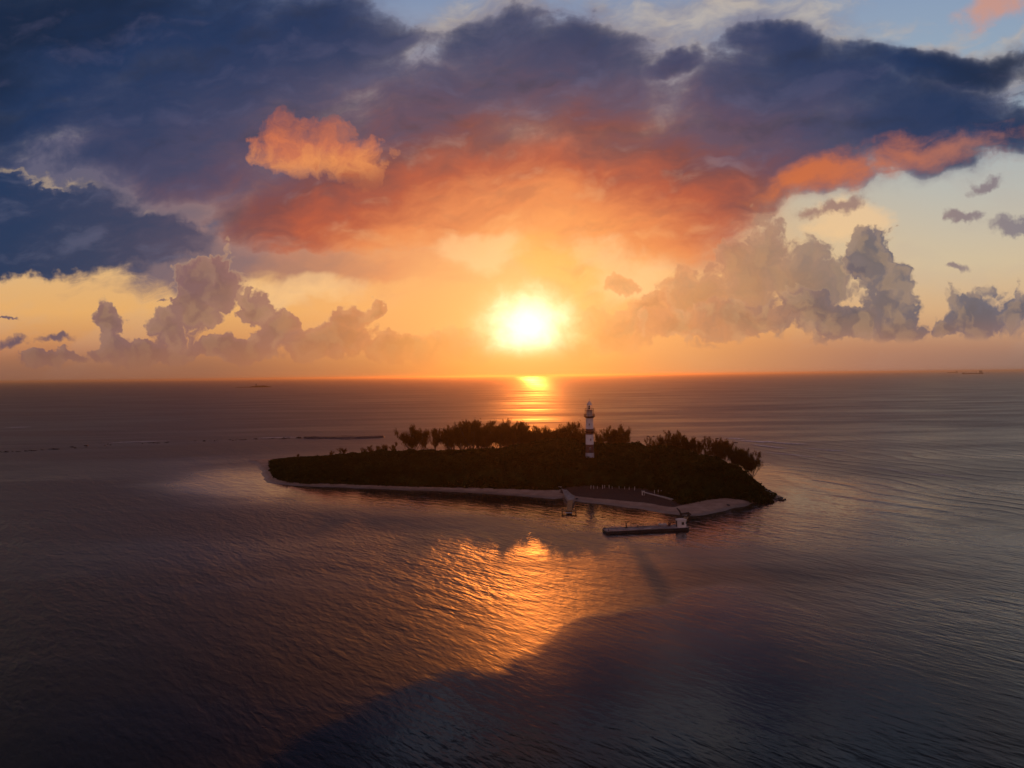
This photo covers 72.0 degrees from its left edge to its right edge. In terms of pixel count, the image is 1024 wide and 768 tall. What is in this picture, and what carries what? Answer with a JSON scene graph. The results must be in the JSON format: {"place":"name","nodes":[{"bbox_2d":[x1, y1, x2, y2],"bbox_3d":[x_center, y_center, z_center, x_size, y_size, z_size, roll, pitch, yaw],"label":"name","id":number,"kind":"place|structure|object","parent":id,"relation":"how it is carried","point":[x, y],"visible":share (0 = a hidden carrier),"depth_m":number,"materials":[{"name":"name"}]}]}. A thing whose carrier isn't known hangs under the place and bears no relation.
{"place":"outdoors","nodes":[
{"label":"outdoors","id":0,"kind":"place"},
{"bbox_2d":[304,435,383,438],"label":"reef bank","id":1,"kind":"structure","parent":0,"point":[345,437],"depth_m":590.00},
{"bbox_2d":[0,371,1023,767],"bbox_3d":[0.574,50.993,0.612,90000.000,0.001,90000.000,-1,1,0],"label":"sea","id":2,"kind":"structure","parent":0,"point":[186,585],"depth_m":169.47,"materials":[{"name":"liquid"}]},
{"bbox_2d":[235,385,269,387],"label":"islet","id":3,"kind":"object","parent":2,"relation":"on","point":[254,386],"visible":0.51,"depth_m":4037.86,"materials":[{"name":"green plant"}]},
{"bbox_2d":[561,501,576,513],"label":"jetty","id":4,"kind":"object","parent":2,"relation":"in","point":[569,505],"visible":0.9,"depth_m":262.89,"materials":[{"name":"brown wood"}]},
{"bbox_2d":[602,518,688,533],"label":"barge","id":5,"kind":"object","parent":2,"relation":"on","point":[680,525],"visible":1,"depth_m":228.53,"materials":[{"name":"paint"}]},
{"bbox_2d":[677,508,690,517],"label":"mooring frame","id":6,"kind":"object","parent":2,"relation":"in","point":[687,513],"visible":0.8,"depth_m":248.54,"materials":[{"name":"black metal"}]},
{"bbox_2d":[962,370,982,373],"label":"cargo ship","id":7,"kind":"object","parent":2,"relation":"on","point":[980,372],"visible":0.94,"depth_m":10050.45,"materials":[{"name":"paint"}]},
{"bbox_2d":[0,0,1023,381],"label":"sky","id":8,"kind":"structure","parent":0,"point":[190,189],"materials":[{"name":"orange"}]},
{"bbox_2d":[246,459,783,515],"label":"island terrain","id":9,"kind":"structure","parent":0,"point":[629,497],"depth_m":292.63,"materials":[{"name":"beige sand"}]},
{"bbox_2d":[336,447,346,453],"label":"casuarina tree","id":10,"kind":"object","parent":9,"relation":"on","point":[343,451],"visible":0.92,"depth_m":430.58,"materials":[{"name":"green plant"}]},
{"bbox_2d":[389,442,397,450],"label":"casuarina tree","id":11,"kind":"object","parent":9,"relation":"on","point":[394,446],"visible":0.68,"depth_m":428.32,"materials":[{"name":"green plant"}]},
{"bbox_2d":[394,423,430,449],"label":"casuarina tree","id":12,"kind":"object","parent":9,"relation":"on","point":[412,442],"visible":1,"depth_m":413.02,"materials":[{"name":"green plant"}]},
{"bbox_2d":[419,428,429,449],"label":"casuarina tree","id":13,"kind":"object","parent":9,"relation":"on","point":[425,443],"visible":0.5,"depth_m":428.37,"materials":[{"name":"green plant"}]},
{"bbox_2d":[428,428,440,448],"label":"casuarina tree","id":14,"kind":"object","parent":9,"relation":"on","point":[435,444],"visible":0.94,"depth_m":424.43,"materials":[{"name":"green plant"}]},
{"bbox_2d":[432,424,454,449],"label":"casuarina tree","id":15,"kind":"object","parent":9,"relation":"on","point":[445,437],"visible":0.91,"depth_m":421.33,"materials":[{"name":"green plant"}]},
{"bbox_2d":[447,420,469,448],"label":"casuarina tree","id":16,"kind":"object","parent":9,"relation":"on","point":[456,439],"visible":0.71,"depth_m":419.31,"materials":[{"name":"green plant"}]},
{"bbox_2d":[450,420,467,448],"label":"casuarina tree","id":17,"kind":"object","parent":9,"relation":"on","point":[459,422],"visible":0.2,"depth_m":430.41,"materials":[{"name":"green plant"}]},
{"bbox_2d":[460,420,474,448],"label":"casuarina tree","id":18,"kind":"object","parent":9,"relation":"on","point":[468,441],"visible":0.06,"depth_m":426.99,"materials":[{"name":"green plant"}]},
{"bbox_2d":[452,418,483,447],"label":"casuarina tree","id":19,"kind":"object","parent":9,"relation":"on","point":[473,428],"visible":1,"depth_m":417.35,"materials":[{"name":"green plant"}]},
{"bbox_2d":[465,420,492,448],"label":"casuarina tree","id":20,"kind":"object","parent":9,"relation":"on","point":[477,440],"visible":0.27,"depth_m":428.82,"materials":[{"name":"green plant"}]},
{"bbox_2d":[475,421,495,447],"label":"casuarina tree","id":21,"kind":"object","parent":9,"relation":"on","point":[486,434],"visible":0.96,"depth_m":420.41,"materials":[{"name":"green plant"}]},
{"bbox_2d":[484,420,501,447],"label":"casuarina tree","id":22,"kind":"object","parent":9,"relation":"on","point":[493,437],"visible":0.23,"depth_m":429.73,"materials":[{"name":"green plant"}]},
{"bbox_2d":[489,418,518,447],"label":"casuarina tree","id":23,"kind":"object","parent":9,"relation":"on","point":[499,431],"visible":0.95,"depth_m":417.13,"materials":[{"name":"green plant"}]},
{"bbox_2d":[503,423,519,446],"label":"casuarina tree","id":24,"kind":"object","parent":9,"relation":"on","point":[510,439],"visible":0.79,"depth_m":419.45,"materials":[{"name":"green plant"}]},
{"bbox_2d":[513,419,525,443],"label":"casuarina tree","id":25,"kind":"object","parent":9,"relation":"on","point":[520,423],"visible":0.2,"depth_m":427.52,"materials":[{"name":"green plant"}]},
{"bbox_2d":[268,437,776,504],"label":"undergrowth","id":26,"kind":"object","parent":9,"relation":"on","point":[682,476],"visible":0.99,"depth_m":322.49,"materials":[{"name":"green plant"}]},
{"bbox_2d":[508,422,546,443],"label":"casuarina tree","id":27,"kind":"object","parent":9,"relation":"on","point":[526,435],"visible":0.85,"depth_m":416.90,"materials":[{"name":"green plant"}]},
{"bbox_2d":[536,427,553,439],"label":"casuarina tree","id":28,"kind":"object","parent":9,"relation":"on","point":[545,435],"visible":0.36,"depth_m":422.57,"materials":[{"name":"green plant"}]},
{"bbox_2d":[548,426,564,438],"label":"casuarina tree","id":29,"kind":"object","parent":9,"relation":"on","point":[561,433],"visible":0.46,"depth_m":419.64,"materials":[{"name":"green plant"}]},
{"bbox_2d":[555,420,581,439],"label":"casuarina tree","id":30,"kind":"object","parent":9,"relation":"on","point":[569,429],"visible":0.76,"depth_m":419.34,"materials":[{"name":"green plant"}]},
{"bbox_2d":[562,489,574,502],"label":"landing ramp","id":31,"kind":"structure","parent":9,"relation":"on","point":[568,496],"depth_m":287.94,"materials":[{"name":"concrete"}]},
{"bbox_2d":[574,427,595,443],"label":"casuarina tree","id":32,"kind":"object","parent":9,"relation":"on","point":[582,438],"visible":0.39,"depth_m":424.32,"materials":[{"name":"green plant"}]},
{"bbox_2d":[584,400,594,457],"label":"lighthouse","id":33,"kind":"object","parent":9,"relation":"on","point":[589,428],"visible":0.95,"depth_m":368.69,"materials":[{"name":"white paint"}]},
{"bbox_2d":[594,432,605,443],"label":"casuarina tree","id":34,"kind":"object","parent":9,"relation":"on","point":[599,439],"visible":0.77,"depth_m":401.76,"materials":[{"name":"green plant"}]},
{"bbox_2d":[600,425,612,443],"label":"casuarina tree","id":35,"kind":"object","parent":9,"relation":"on","point":[606,430],"visible":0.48,"depth_m":410.45,"materials":[{"name":"green plant"}]},
{"bbox_2d":[605,423,631,443],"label":"casuarina tree","id":36,"kind":"object","parent":9,"relation":"on","point":[616,437],"visible":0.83,"depth_m":402.20,"materials":[{"name":"green plant"}]},
{"bbox_2d":[644,436,661,446],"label":"casuarina tree","id":37,"kind":"object","parent":9,"relation":"on","point":[653,443],"visible":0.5,"depth_m":385.71,"materials":[{"name":"green plant"}]},
{"bbox_2d":[645,492,673,499],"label":"wall","id":38,"kind":"structure","parent":9,"relation":"on","point":[660,496],"depth_m":281.21,"materials":[{"name":"concrete"}]},
{"bbox_2d":[656,434,668,445],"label":"casuarina tree","id":39,"kind":"object","parent":9,"relation":"on","point":[662,439],"visible":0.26,"depth_m":389.27,"materials":[{"name":"green plant"}]},
{"bbox_2d":[662,430,682,446],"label":"casuarina tree","id":40,"kind":"object","parent":9,"relation":"on","point":[670,440],"visible":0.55,"depth_m":384.05,"materials":[{"name":"green plant"}]},
{"bbox_2d":[671,433,695,450],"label":"casuarina tree","id":41,"kind":"object","parent":9,"relation":"on","point":[685,443],"visible":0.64,"depth_m":380.79,"materials":[{"name":"green plant"}]},
{"bbox_2d":[690,438,701,454],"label":"casuarina tree","id":42,"kind":"object","parent":9,"relation":"on","point":[694,446],"visible":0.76,"depth_m":371.26,"materials":[{"name":"green plant"}]},
{"bbox_2d":[696,435,709,453],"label":"casuarina tree","id":43,"kind":"object","parent":9,"relation":"on","point":[704,440],"visible":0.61,"depth_m":376.47,"materials":[{"name":"green plant"}]},
{"bbox_2d":[703,437,720,455],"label":"casuarina tree","id":44,"kind":"object","parent":9,"relation":"on","point":[710,451],"visible":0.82,"depth_m":367.69,"materials":[{"name":"green plant"}]},
{"bbox_2d":[713,439,729,461],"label":"casuarina tree","id":45,"kind":"object","parent":9,"relation":"on","point":[721,454],"visible":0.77,"depth_m":361.61,"materials":[{"name":"green plant"}]},
{"bbox_2d":[722,442,734,462],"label":"casuarina tree","id":46,"kind":"object","parent":9,"relation":"on","point":[728,450],"visible":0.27,"depth_m":352.69,"materials":[{"name":"green plant"}]},
{"bbox_2d":[727,441,743,466],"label":"casuarina tree","id":47,"kind":"object","parent":9,"relation":"on","point":[734,458],"visible":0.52,"depth_m":345.95,"materials":[{"name":"green plant"}]},
{"bbox_2d":[737,449,753,470],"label":"casuarina tree","id":48,"kind":"object","parent":9,"relation":"on","point":[741,453],"visible":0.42,"depth_m":337.35,"materials":[{"name":"green plant"}]},
{"bbox_2d":[739,451,763,477],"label":"casuarina tree","id":49,"kind":"object","parent":9,"relation":"on","point":[751,464],"visible":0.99,"depth_m":328.53,"materials":[{"name":"green plant"}]}
]}

